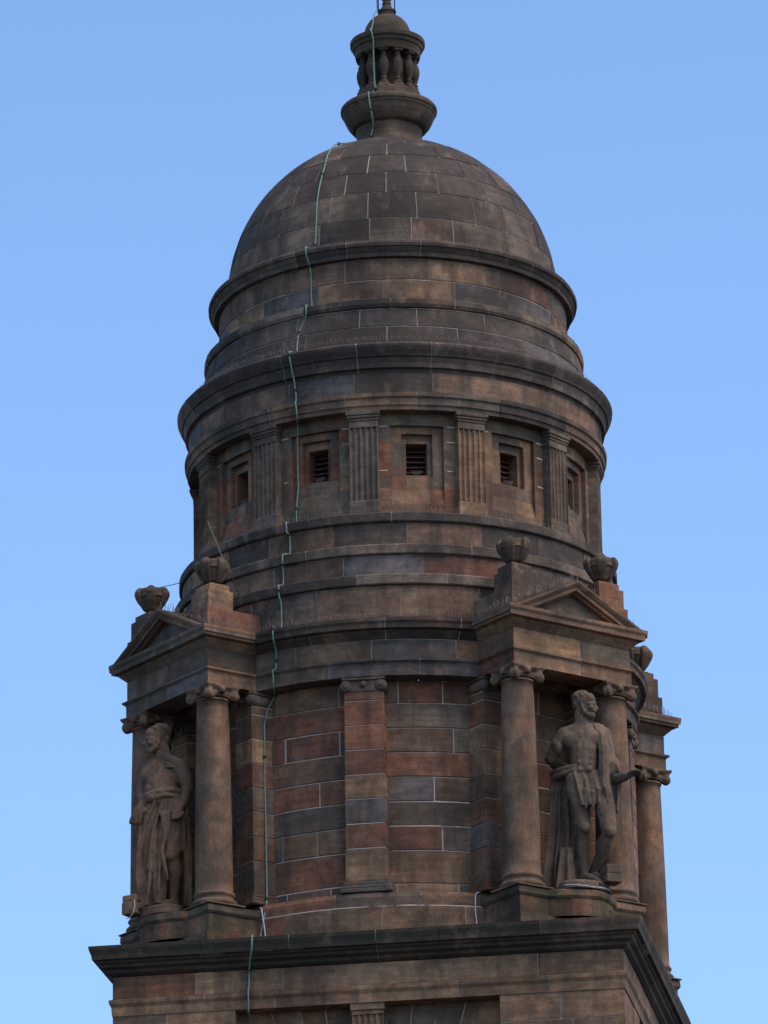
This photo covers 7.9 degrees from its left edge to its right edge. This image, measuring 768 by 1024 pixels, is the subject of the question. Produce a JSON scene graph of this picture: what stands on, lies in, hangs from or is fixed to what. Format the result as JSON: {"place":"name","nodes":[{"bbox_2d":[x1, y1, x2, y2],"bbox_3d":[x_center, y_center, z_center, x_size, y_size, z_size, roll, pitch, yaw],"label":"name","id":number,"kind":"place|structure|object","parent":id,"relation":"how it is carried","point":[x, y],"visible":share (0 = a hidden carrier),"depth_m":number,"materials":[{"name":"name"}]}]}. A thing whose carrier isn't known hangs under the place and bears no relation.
{"place":"outdoors","nodes":[
{"label":"outdoors","id":0,"kind":"place"},
{"bbox_2d":[0,0,767,1023],"label":"sky","id":1,"kind":"structure","parent":0,"point":[140,140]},
{"label":"ground","id":2,"kind":"structure","parent":0,"visible":0},
{"bbox_2d":[88,0,690,1023],"bbox_3d":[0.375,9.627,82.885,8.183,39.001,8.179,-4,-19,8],"label":"stone tower","id":3,"kind":"structure","parent":2,"relation":"on","point":[454,410],"depth_m":82.33,"materials":[{"name":"stone"}]},
{"bbox_2d":[135,585,169,611],"bbox_3d":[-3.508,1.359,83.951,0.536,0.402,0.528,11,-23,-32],"label":"urn","id":4,"kind":"object","parent":3,"relation":"on","point":[150,598],"visible":0.89,"depth_m":83.81,"materials":[{"name":"stone"}]},
{"bbox_2d":[122,723,193,919],"bbox_3d":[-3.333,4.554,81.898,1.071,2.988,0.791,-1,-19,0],"label":"statue","id":5,"kind":"object","parent":3,"relation":"on","point":[161,819],"visible":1,"depth_m":81.69,"materials":[{"name":"brown stone"}]},
{"bbox_2d":[194,557,229,584],"bbox_3d":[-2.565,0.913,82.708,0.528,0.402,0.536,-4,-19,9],"label":"urn","id":6,"kind":"object","parent":3,"relation":"on","point":[209,570],"visible":1,"depth_m":82.55,"materials":[{"name":"stone"}]},
{"bbox_2d":[207,520,227,568],"bbox_3d":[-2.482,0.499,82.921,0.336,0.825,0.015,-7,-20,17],"label":"cable","id":7,"kind":"object","parent":3,"relation":"attached to","point":[215,539],"visible":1,"depth_m":82.96,"materials":[{"name":"metal"}]},
{"bbox_2d":[259,907,265,935],"bbox_3d":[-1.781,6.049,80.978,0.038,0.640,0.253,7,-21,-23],"label":"cable","id":8,"kind":"object","parent":3,"relation":"attached to","point":[263,921],"visible":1,"depth_m":80.92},
{"bbox_2d":[247,0,377,1023],"bbox_3d":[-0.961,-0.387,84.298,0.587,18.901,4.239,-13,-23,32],"label":"lightning conductor","id":9,"kind":"object","parent":3,"relation":"attached to","point":[296,509],"visible":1,"depth_m":83.46,"materials":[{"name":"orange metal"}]},
{"bbox_2d":[314,450,328,481],"bbox_3d":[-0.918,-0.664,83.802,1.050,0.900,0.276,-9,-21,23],"label":"window","id":10,"kind":"structure","parent":3,"relation":"in","point":[322,469],"depth_m":83.88,"materials":[{"name":"plastic"}]},
{"bbox_2d":[406,450,425,474],"bbox_3d":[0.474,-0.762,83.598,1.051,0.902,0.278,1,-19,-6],"label":"window","id":11,"kind":"structure","parent":3,"relation":"in","point":[415,461],"depth_m":83.68,"materials":[{"name":"wood"}]},
{"bbox_2d":[475,892,480,923],"bbox_3d":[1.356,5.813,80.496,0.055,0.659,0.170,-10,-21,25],"label":"cable","id":12,"kind":"object","parent":3,"relation":"attached to","point":[475,906],"visible":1,"depth_m":80.47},
{"bbox_2d":[500,453,512,484],"bbox_3d":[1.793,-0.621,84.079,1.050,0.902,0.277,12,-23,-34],"label":"window","id":13,"kind":"structure","parent":3,"relation":"in","point":[503,472],"depth_m":84.19,"materials":[{"name":"wood"}]},
{"bbox_2d":[496,536,530,563],"bbox_3d":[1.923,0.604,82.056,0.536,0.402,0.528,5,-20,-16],"label":"urn","id":14,"kind":"object","parent":3,"relation":"on","point":[509,549],"visible":1,"depth_m":81.89,"materials":[{"name":"stone"}]},
{"bbox_2d":[543,690,641,894],"bbox_3d":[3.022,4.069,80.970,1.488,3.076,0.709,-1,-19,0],"label":"statue","id":15,"kind":"object","parent":3,"relation":"on","point":[582,784],"visible":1,"depth_m":80.86,"materials":[{"name":"grey stone"}]},
{"bbox_2d":[564,884,608,889],"bbox_3d":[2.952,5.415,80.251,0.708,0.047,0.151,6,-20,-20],"label":"cable","id":16,"kind":"object","parent":15,"relation":"attached to","point":[585,885],"visible":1,"depth_m":80.17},
{"bbox_2d":[583,554,618,581],"bbox_3d":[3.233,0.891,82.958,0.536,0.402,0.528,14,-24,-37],"label":"urn","id":17,"kind":"object","parent":3,"relation":"on","point":[602,567],"visible":1,"depth_m":82.82,"materials":[{"name":"stone"}]},
{"bbox_2d":[630,645,652,670],"bbox_3d":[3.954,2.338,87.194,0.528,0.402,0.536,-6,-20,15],"label":"urn","id":18,"kind":"object","parent":3,"relation":"on","point":[641,657],"visible":0.53,"depth_m":87.03,"materials":[{"name":"stone"}]}
]}

